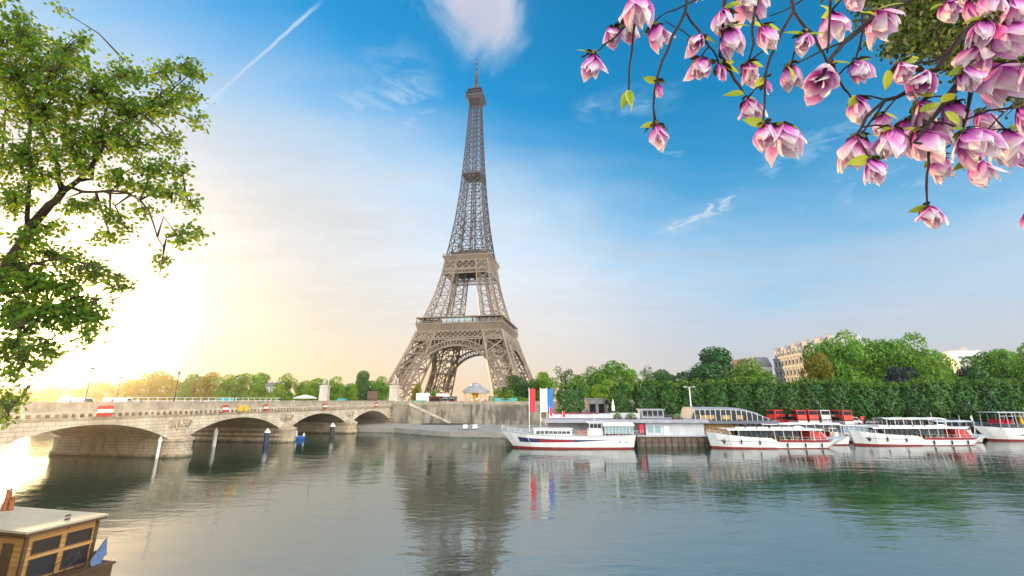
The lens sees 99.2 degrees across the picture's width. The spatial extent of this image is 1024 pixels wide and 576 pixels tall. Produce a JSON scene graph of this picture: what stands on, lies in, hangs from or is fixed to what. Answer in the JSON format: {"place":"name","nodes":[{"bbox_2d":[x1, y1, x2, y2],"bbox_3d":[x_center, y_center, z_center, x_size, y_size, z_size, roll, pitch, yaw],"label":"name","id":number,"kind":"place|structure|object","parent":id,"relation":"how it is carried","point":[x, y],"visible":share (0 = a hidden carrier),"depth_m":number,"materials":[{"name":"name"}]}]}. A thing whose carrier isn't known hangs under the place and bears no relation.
{"place":"outdoors","nodes":[
{"label":"outdoors","id":0,"kind":"place"},
{"bbox_2d":[356,423,544,437],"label":"quay","id":1,"kind":"structure","parent":0,"point":[482,431],"depth_m":140.95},
{"bbox_2d":[392,401,544,424],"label":"quay wall","id":2,"kind":"structure","parent":1,"relation":"on","point":[470,412],"depth_m":167.16,"materials":[{"name":"stone"}]},
{"bbox_2d":[386,57,534,401],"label":"iron lattice tower","id":3,"kind":"structure","parent":0,"point":[457,334],"depth_m":353.91,"materials":[{"name":"metal"}]},
{"bbox_2d":[33,401,888,416],"bbox_3d":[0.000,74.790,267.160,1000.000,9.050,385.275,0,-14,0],"label":"ground","id":4,"kind":"structure","parent":0,"point":[546,414],"depth_m":167.35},
{"bbox_2d":[18,389,46,401],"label":"leafy tree","id":5,"kind":"object","parent":4,"relation":"on","point":[34,393],"visible":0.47,"depth_m":225.26,"materials":[{"name":"yellow plant"}]},
{"bbox_2d":[36,385,69,401],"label":"leafy tree","id":6,"kind":"object","parent":4,"relation":"on","point":[59,392],"visible":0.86,"depth_m":220.84,"materials":[{"name":"yellow plant"}]},
{"bbox_2d":[65,387,92,397],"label":"leafy tree","id":7,"kind":"object","parent":4,"relation":"on","point":[79,392],"visible":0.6,"depth_m":216.84,"materials":[{"name":"yellow plant"}]},
{"bbox_2d":[83,380,112,400],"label":"leafy tree","id":8,"kind":"object","parent":4,"relation":"on","point":[97,391],"visible":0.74,"depth_m":221.17,"materials":[{"name":"yellow plant"}]},
{"bbox_2d":[102,382,122,397],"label":"leafy tree","id":9,"kind":"object","parent":4,"relation":"on","point":[113,390],"visible":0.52,"depth_m":215.31,"materials":[{"name":"yellow plant"}]},
{"bbox_2d":[119,379,144,400],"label":"leafy tree","id":10,"kind":"object","parent":4,"relation":"on","point":[129,389],"visible":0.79,"depth_m":213.09,"materials":[{"name":"yellow plant"}]},
{"bbox_2d":[135,370,166,400],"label":"leafy tree","id":11,"kind":"object","parent":4,"relation":"on","point":[151,391],"visible":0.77,"depth_m":212.40,"materials":[{"name":"yellow plant"}]},
{"bbox_2d":[154,374,182,400],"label":"leafy tree","id":12,"kind":"object","parent":4,"relation":"on","point":[171,383],"visible":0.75,"depth_m":209.77,"materials":[{"name":"yellow plant"}]},
{"bbox_2d":[174,374,200,400],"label":"leafy tree","id":13,"kind":"object","parent":4,"relation":"on","point":[185,390],"visible":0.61,"depth_m":208.28,"materials":[{"name":"green plant"}]},
{"bbox_2d":[190,371,220,400],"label":"leafy tree","id":14,"kind":"object","parent":4,"relation":"on","point":[205,385],"visible":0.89,"depth_m":206.13,"materials":[{"name":"yellow plant"}]},
{"bbox_2d":[210,373,234,399],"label":"leafy tree","id":15,"kind":"object","parent":4,"relation":"on","point":[223,389],"visible":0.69,"depth_m":207.10,"materials":[{"name":"green plant"}]},
{"bbox_2d":[225,374,248,399],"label":"leafy tree","id":16,"kind":"object","parent":4,"relation":"on","point":[241,385],"visible":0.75,"depth_m":203.42,"materials":[{"name":"green plant"}]},
{"bbox_2d":[239,372,270,399],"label":"leafy tree","id":17,"kind":"object","parent":4,"relation":"on","point":[258,385],"visible":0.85,"depth_m":203.96,"materials":[{"name":"green plant"}]},
{"bbox_2d":[262,383,290,400],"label":"round bush","id":18,"kind":"object","parent":4,"relation":"on","point":[274,395],"visible":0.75,"depth_m":196.26,"materials":[{"name":"green plant"}]},
{"bbox_2d":[275,373,297,399],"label":"leafy tree","id":19,"kind":"object","parent":4,"relation":"on","point":[288,384],"visible":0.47,"depth_m":207.27,"materials":[{"name":"green plant"}]},
{"bbox_2d":[300,384,315,400],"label":"leafy tree","id":20,"kind":"object","parent":4,"relation":"on","point":[310,391],"visible":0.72,"depth_m":196.62,"materials":[{"name":"green plant"}]},
{"bbox_2d":[304,378,329,400],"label":"leafy tree","id":21,"kind":"object","parent":4,"relation":"on","point":[316,387],"visible":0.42,"depth_m":206.38,"materials":[{"name":"green plant"}]},
{"bbox_2d":[318,376,330,400],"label":"horse statue","id":22,"kind":"object","parent":4,"relation":"on","point":[324,393],"visible":0.98,"depth_m":184.40,"materials":[{"name":"stone"}]},
{"bbox_2d":[323,376,345,400],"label":"leafy tree","id":23,"kind":"object","parent":4,"relation":"on","point":[334,387],"visible":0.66,"depth_m":205.47,"materials":[{"name":"green plant"}]},
{"bbox_2d":[346,384,358,400],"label":"leafy tree","id":24,"kind":"object","parent":4,"relation":"on","point":[352,392],"visible":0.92,"depth_m":193.96,"materials":[{"name":"green plant"}]},
{"bbox_2d":[354,370,375,400],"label":"leafy tree","id":25,"kind":"object","parent":4,"relation":"on","point":[362,379],"visible":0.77,"depth_m":202.12,"materials":[{"name":"green plant"}]},
{"bbox_2d":[368,376,389,400],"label":"leafy tree","id":26,"kind":"object","parent":4,"relation":"on","point":[382,388],"visible":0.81,"depth_m":200.16,"materials":[{"name":"green plant"}]},
{"bbox_2d":[461,382,488,400],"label":"carousel","id":27,"kind":"object","parent":4,"relation":"on","point":[475,389],"visible":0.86,"depth_m":203.33,"materials":[{"name":"white wood"}]},
{"bbox_2d":[499,375,529,400],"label":"leafy tree","id":28,"kind":"object","parent":4,"relation":"on","point":[517,386],"visible":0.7,"depth_m":205.58,"materials":[{"name":"green plant"}]},
{"bbox_2d":[535,372,557,400],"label":"leafy tree","id":29,"kind":"object","parent":4,"relation":"on","point":[547,383],"visible":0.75,"depth_m":200.63,"materials":[{"name":"green plant"}]},
{"bbox_2d":[553,366,575,395],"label":"feathery tree","id":30,"kind":"object","parent":4,"relation":"on","point":[562,376],"visible":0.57,"depth_m":219.62,"materials":[{"name":"green plant"}]},
{"bbox_2d":[568,374,590,400],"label":"leafy tree","id":31,"kind":"object","parent":4,"relation":"on","point":[586,389],"visible":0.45,"depth_m":211.32,"materials":[{"name":"green plant"}]},
{"bbox_2d":[581,366,602,397],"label":"leafy tree","id":32,"kind":"object","parent":4,"relation":"on","point":[592,379],"visible":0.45,"depth_m":224.14,"materials":[{"name":"green plant"}]},
{"bbox_2d":[590,379,615,401],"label":"leafy tree","id":33,"kind":"object","parent":4,"relation":"on","point":[601,391],"visible":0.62,"depth_m":193.05,"materials":[{"name":"green plant"}]},
{"bbox_2d":[596,360,628,396],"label":"leafy tree","id":34,"kind":"object","parent":4,"relation":"on","point":[611,375],"visible":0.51,"depth_m":220.58,"materials":[{"name":"green plant"}]},
{"bbox_2d":[618,368,640,400],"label":"leafy tree","id":35,"kind":"object","parent":4,"relation":"on","point":[629,378],"visible":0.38,"depth_m":221.94,"materials":[{"name":"green plant"}]},
{"bbox_2d":[646,369,671,399],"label":"leafy tree","id":36,"kind":"object","parent":4,"relation":"on","point":[660,375],"visible":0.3,"depth_m":218.12,"materials":[{"name":"green plant"}]},
{"bbox_2d":[673,346,737,398],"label":"leafy tree","id":37,"kind":"object","parent":4,"relation":"on","point":[710,366],"visible":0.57,"depth_m":214.38,"materials":[{"name":"green plant"}]},
{"bbox_2d":[727,358,779,393],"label":"leafy tree","id":38,"kind":"object","parent":4,"relation":"on","point":[753,372],"visible":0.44,"depth_m":230.25,"materials":[{"name":"green plant"}]},
{"bbox_2d":[799,351,834,398],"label":"leafy tree","id":39,"kind":"object","parent":4,"relation":"on","point":[820,367],"visible":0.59,"depth_m":199.92,"materials":[{"name":"yellow plant"}]},
{"bbox_2d":[799,342,855,399],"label":"leafy tree","id":40,"kind":"object","parent":4,"relation":"on","point":[834,362],"visible":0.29,"depth_m":204.31,"materials":[{"name":"green plant"}]},
{"bbox_2d":[820,329,871,394],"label":"leafy tree","id":41,"kind":"object","parent":4,"relation":"on","point":[851,355],"visible":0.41,"depth_m":202.39,"materials":[{"name":"green plant"}]},
{"bbox_2d":[847,337,893,399],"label":"leafy tree","id":42,"kind":"object","parent":4,"relation":"on","point":[870,370],"visible":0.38,"depth_m":205.72,"materials":[{"name":"green plant"}]},
{"bbox_2d":[870,338,916,396],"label":"leafy tree","id":43,"kind":"object","parent":4,"relation":"on","point":[889,343],"visible":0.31,"depth_m":202.41,"materials":[{"name":"green plant"}]},
{"bbox_2d":[883,364,916,401],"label":"purple tree","id":44,"kind":"object","parent":4,"relation":"on","point":[897,375],"visible":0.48,"depth_m":180.88,"materials":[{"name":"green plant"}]},
{"bbox_2d":[891,332,944,379],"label":"leafy tree","id":45,"kind":"object","parent":4,"relation":"on","point":[911,351],"visible":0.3,"depth_m":201.20,"materials":[{"name":"green plant"}]},
{"bbox_2d":[908,349,951,377],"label":"leafy tree","id":46,"kind":"object","parent":4,"relation":"on","point":[939,354],"visible":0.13,"depth_m":198.75,"materials":[{"name":"green plant"}]},
{"bbox_2d":[911,354,961,401],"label":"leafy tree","id":47,"kind":"object","parent":4,"relation":"on","point":[932,371],"visible":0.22,"depth_m":180.15,"materials":[{"name":"green plant"}]},
{"bbox_2d":[965,369,1011,401],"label":"leafy tree","id":48,"kind":"object","parent":4,"relation":"on","point":[973,374],"visible":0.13,"depth_m":174.35,"materials":[{"name":"green plant"}]},
{"bbox_2d":[960,351,1017,380],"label":"leafy tree","id":49,"kind":"object","parent":4,"relation":"on","point":[976,359],"visible":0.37,"depth_m":179.54,"materials":[{"name":"green plant"}]},
{"bbox_2d":[975,347,1023,388],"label":"leafy tree","id":50,"kind":"object","parent":4,"relation":"on","point":[1001,351],"visible":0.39,"depth_m":177.87,"materials":[{"name":"green plant"}]},
{"bbox_2d":[1003,342,1023,376],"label":"leafy tree","id":51,"kind":"object","parent":4,"relation":"on","point":[1020,353],"visible":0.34,"depth_m":178.12,"materials":[{"name":"green plant"}]},
{"bbox_2d":[0,432,1023,575],"bbox_3d":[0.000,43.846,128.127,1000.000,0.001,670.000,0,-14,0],"label":"river water","id":52,"kind":"structure","parent":0,"point":[362,504],"depth_m":44.47,"materials":[{"name":"grey liquid"}]},
{"bbox_2d":[0,488,115,575],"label":"houseboat","id":53,"kind":"object","parent":52,"relation":"on","point":[38,542],"visible":0.98,"depth_m":25.74,"materials":[{"name":"brown wood"}]},
{"bbox_2d":[52,550,86,574],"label":"bicycle","id":54,"kind":"object","parent":53,"relation":"on","point":[70,554],"visible":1,"depth_m":25.70,"materials":[{"name":"black metal"}]},
{"bbox_2d":[84,537,106,567],"bbox_3d":[-25.513,16.441,26.726,0.160,1.886,1.128,-3,-15,13],"label":"flag","id":55,"kind":"object","parent":53,"relation":"attached to","point":[98,556],"visible":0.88,"depth_m":26.91,"materials":[{"name":"blue fabric"}]},
{"bbox_2d":[0,400,394,457],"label":"stone bridge","id":56,"kind":"structure","parent":52,"relation":"in","point":[133,429],"depth_m":85.77,"materials":[{"name":"stone"}]},
{"bbox_2d":[58,397,93,401],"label":"parked van","id":57,"kind":"object","parent":56,"relation":"on","point":[74,399],"visible":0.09,"depth_m":75.72,"materials":[{"name":"white paint"}]},
{"bbox_2d":[96,406,113,416],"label":"river sign","id":58,"kind":"object","parent":56,"relation":"attached to","point":[105,410],"visible":1,"depth_m":72.01,"materials":[{"name":"red paint"}]},
{"bbox_2d":[126,397,280,401],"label":"white barrier","id":59,"kind":"object","parent":56,"relation":"on","point":[200,399],"visible":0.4,"depth_m":95.82,"materials":[{"name":"paint"}]},
{"bbox_2d":[388,376,400,401],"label":"horse statue","id":60,"kind":"object","parent":56,"relation":"on","point":[394,392],"visible":0.99,"depth_m":179.04,"materials":[{"name":"stone"}]},
{"bbox_2d":[506,437,512,445],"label":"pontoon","id":61,"kind":"object","parent":52,"relation":"on","point":[508,443],"visible":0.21,"depth_m":103.09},
{"bbox_2d":[529,389,535,430],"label":"banner","id":62,"kind":"object","parent":61,"relation":"on","point":[532,401],"visible":0.95,"depth_m":107.32,"materials":[{"name":"fabric"}]},
{"bbox_2d":[540,389,547,427],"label":"banner","id":63,"kind":"object","parent":61,"relation":"on","point":[543,400],"visible":0.95,"depth_m":108.84,"materials":[{"name":"fabric"}]},
{"bbox_2d":[500,421,635,448],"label":"river boat","id":64,"kind":"object","parent":52,"relation":"on","point":[618,435],"visible":0.99,"depth_m":97.91,"materials":[{"name":"white paint"}]},
{"bbox_2d":[541,409,709,445],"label":"landing stage","id":65,"kind":"object","parent":52,"relation":"on","point":[653,427],"visible":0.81,"depth_m":105.30,"materials":[{"name":"white metal"}]},
{"bbox_2d":[680,407,779,435],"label":"restaurant boat","id":66,"kind":"object","parent":52,"relation":"on","point":[723,417],"visible":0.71,"depth_m":108.51,"materials":[{"name":"white paint"}]},
{"bbox_2d":[705,426,845,448],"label":"tour boat","id":67,"kind":"object","parent":52,"relation":"on","point":[758,438],"visible":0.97,"depth_m":98.41,"materials":[{"name":"white paint"}]},
{"bbox_2d":[763,417,848,444],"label":"moored boat","id":68,"kind":"object","parent":52,"relation":"on","point":[826,431],"visible":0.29,"depth_m":106.57,"materials":[{"name":"white paint"}]},
{"bbox_2d":[832,416,888,441],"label":"launch","id":69,"kind":"object","parent":52,"relation":"on","point":[844,429],"visible":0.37,"depth_m":113.48,"materials":[{"name":"white paint"}]},
{"bbox_2d":[871,412,954,437],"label":"moored boat","id":70,"kind":"object","parent":52,"relation":"on","point":[912,418],"visible":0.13,"depth_m":109.72,"materials":[{"name":"white paint"}]},
{"bbox_2d":[848,424,989,445],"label":"tour boat","id":71,"kind":"object","parent":52,"relation":"on","point":[891,436],"visible":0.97,"depth_m":104.66,"materials":[{"name":"white paint"}]},
{"bbox_2d":[923,415,982,442],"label":"moored boat","id":72,"kind":"object","parent":52,"relation":"on","point":[968,429],"visible":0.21,"depth_m":112.70,"materials":[{"name":"white paint"}]},
{"bbox_2d":[970,411,1023,440],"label":"river boat","id":73,"kind":"object","parent":52,"relation":"on","point":[999,429],"visible":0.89,"depth_m":117.02,"materials":[{"name":"white paint"}]},
{"bbox_2d":[0,0,1023,400],"label":"sky","id":74,"kind":"structure","parent":0,"point":[327,172],"materials":[{"name":"blue"}]},
{"bbox_2d":[746,355,773,396],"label":"town house","id":75,"kind":"structure","parent":0,"point":[766,363],"depth_m":297.12,"materials":[{"name":"stone"}]},
{"bbox_2d":[773,330,878,401],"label":"stone building","id":76,"kind":"structure","parent":0,"point":[788,364],"depth_m":274.14,"materials":[{"name":"beige stone"}]},
{"bbox_2d":[773,422,1023,439],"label":"quay road","id":77,"kind":"structure","parent":0,"point":[917,423],"depth_m":126.07,"materials":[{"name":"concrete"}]},
{"bbox_2d":[655,381,681,416],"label":"clipped tree","id":78,"kind":"object","parent":77,"relation":"on","point":[663,400],"visible":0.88,"depth_m":139.96,"materials":[{"name":"green plant"}]},
{"bbox_2d":[678,378,706,407],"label":"clipped tree","id":79,"kind":"object","parent":77,"relation":"on","point":[695,392],"visible":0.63,"depth_m":139.59,"materials":[{"name":"green plant"}]},
{"bbox_2d":[701,377,732,407],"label":"clipped tree","id":80,"kind":"object","parent":77,"relation":"on","point":[720,390],"visible":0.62,"depth_m":138.56,"materials":[{"name":"green plant"}]},
{"bbox_2d":[724,378,754,411],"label":"clipped tree","id":81,"kind":"object","parent":77,"relation":"on","point":[744,391],"visible":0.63,"depth_m":137.47,"materials":[{"name":"green plant"}]},
{"bbox_2d":[746,377,778,416],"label":"clipped tree","id":82,"kind":"object","parent":77,"relation":"on","point":[762,400],"visible":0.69,"depth_m":136.30,"materials":[{"name":"green plant"}]},
{"bbox_2d":[766,410,787,422],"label":"tour bus","id":83,"kind":"object","parent":77,"relation":"on","point":[779,415],"visible":0.61,"depth_m":133.12,"materials":[{"name":"orange paint"}]},
{"bbox_2d":[552,402,1023,422],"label":"quay wall","id":84,"kind":"structure","parent":77,"relation":"on","point":[555,405],"depth_m":153.10,"materials":[{"name":"stone"}]},
{"bbox_2d":[771,380,805,415],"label":"clipped tree","id":85,"kind":"object","parent":77,"relation":"on","point":[787,400],"visible":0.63,"depth_m":135.33,"materials":[{"name":"green plant"}]},
{"bbox_2d":[787,410,807,422],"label":"tour bus","id":86,"kind":"object","parent":77,"relation":"on","point":[799,416],"visible":0.71,"depth_m":128.96,"materials":[{"name":"orange paint"}]},
{"bbox_2d":[792,377,829,409],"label":"clipped tree","id":87,"kind":"object","parent":77,"relation":"on","point":[818,390],"visible":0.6,"depth_m":134.75,"materials":[{"name":"green plant"}]},
{"bbox_2d":[806,410,818,424],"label":"tour bus","id":88,"kind":"object","parent":77,"relation":"on","point":[812,415],"visible":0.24,"depth_m":128.59,"materials":[{"name":"orange paint"}]},
{"bbox_2d":[817,410,831,422],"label":"tour bus","id":89,"kind":"object","parent":77,"relation":"on","point":[824,414],"visible":0.3,"depth_m":129.61,"materials":[{"name":"white paint"}]},
{"bbox_2d":[818,376,855,415],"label":"clipped tree","id":90,"kind":"object","parent":77,"relation":"on","point":[843,401],"visible":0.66,"depth_m":133.50,"materials":[{"name":"green plant"}]},
{"bbox_2d":[830,410,853,423],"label":"tour bus","id":91,"kind":"object","parent":77,"relation":"on","point":[842,416],"visible":0.73,"depth_m":126.11,"materials":[{"name":"orange paint"}]},
{"bbox_2d":[844,379,881,423],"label":"clipped tree","id":92,"kind":"object","parent":77,"relation":"on","point":[867,401],"visible":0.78,"depth_m":132.12,"materials":[{"name":"green plant"}]},
{"bbox_2d":[866,380,906,423],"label":"clipped tree","id":93,"kind":"object","parent":77,"relation":"on","point":[890,389],"visible":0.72,"depth_m":131.31,"materials":[{"name":"green plant"}]},
{"bbox_2d":[892,379,932,424],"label":"clipped tree","id":94,"kind":"object","parent":77,"relation":"on","point":[909,388],"visible":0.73,"depth_m":130.30,"materials":[{"name":"green plant"}]},
{"bbox_2d":[912,375,958,423],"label":"clipped tree","id":95,"kind":"object","parent":77,"relation":"on","point":[935,385],"visible":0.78,"depth_m":129.53,"materials":[{"name":"green plant"}]},
{"bbox_2d":[937,381,984,424],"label":"clipped tree","id":96,"kind":"object","parent":77,"relation":"on","point":[958,388],"visible":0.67,"depth_m":128.15,"materials":[{"name":"green plant"}]},
{"bbox_2d":[962,378,1008,421],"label":"clipped tree","id":97,"kind":"object","parent":77,"relation":"on","point":[992,389],"visible":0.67,"depth_m":127.61,"materials":[{"name":"green plant"}]},
{"bbox_2d":[987,378,1023,423],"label":"clipped tree","id":98,"kind":"object","parent":77,"relation":"on","point":[1007,387],"visible":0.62,"depth_m":126.74,"materials":[{"name":"green plant"}]},
{"bbox_2d":[941,347,983,374],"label":"apartment block","id":99,"kind":"structure","parent":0,"point":[959,354],"depth_m":259.48,"materials":[{"name":"white paint"}]},
{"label":"quay ramp","id":100,"kind":"structure","parent":0,"visible":0},
{"bbox_2d":[554,381,584,412],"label":"clipped tree","id":101,"kind":"object","parent":100,"relation":"on","point":[567,396],"visible":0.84,"depth_m":143.51,"materials":[{"name":"green plant"}]},
{"bbox_2d":[584,398,606,412],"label":"stone portal","id":102,"kind":"object","parent":100,"relation":"on","point":[596,405],"visible":0.44,"depth_m":147.43,"materials":[{"name":"grey"}]},
{"bbox_2d":[605,380,633,412],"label":"clipped tree","id":103,"kind":"object","parent":100,"relation":"on","point":[620,387],"visible":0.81,"depth_m":142.19,"materials":[{"name":"green plant"}]},
{"bbox_2d":[631,378,658,412],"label":"clipped tree","id":104,"kind":"object","parent":100,"relation":"on","point":[641,401],"visible":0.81,"depth_m":141.46,"materials":[{"name":"green plant"}]},
{"bbox_3d":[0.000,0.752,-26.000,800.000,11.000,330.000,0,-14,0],"label":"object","id":105,"kind":"structure","parent":0,"visible":0},
{"bbox_2d":[0,0,215,429],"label":"leafy tree","id":106,"kind":"object","parent":105,"relation":"on","point":[18,311],"visible":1,"depth_m":8.58,"materials":[{"name":"green plant"}]},
{"bbox_2d":[578,0,1023,229],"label":"magnolia tree","id":107,"kind":"object","parent":105,"relation":"on","point":[923,133],"visible":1,"depth_m":1.51,"materials":[{"name":"pink plant"}]},
{"bbox_2d":[820,0,1023,124],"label":"leafy tree","id":108,"kind":"object","parent":105,"relation":"on","point":[917,27],"visible":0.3,"depth_m":7.46,"materials":[{"name":"green plant"}]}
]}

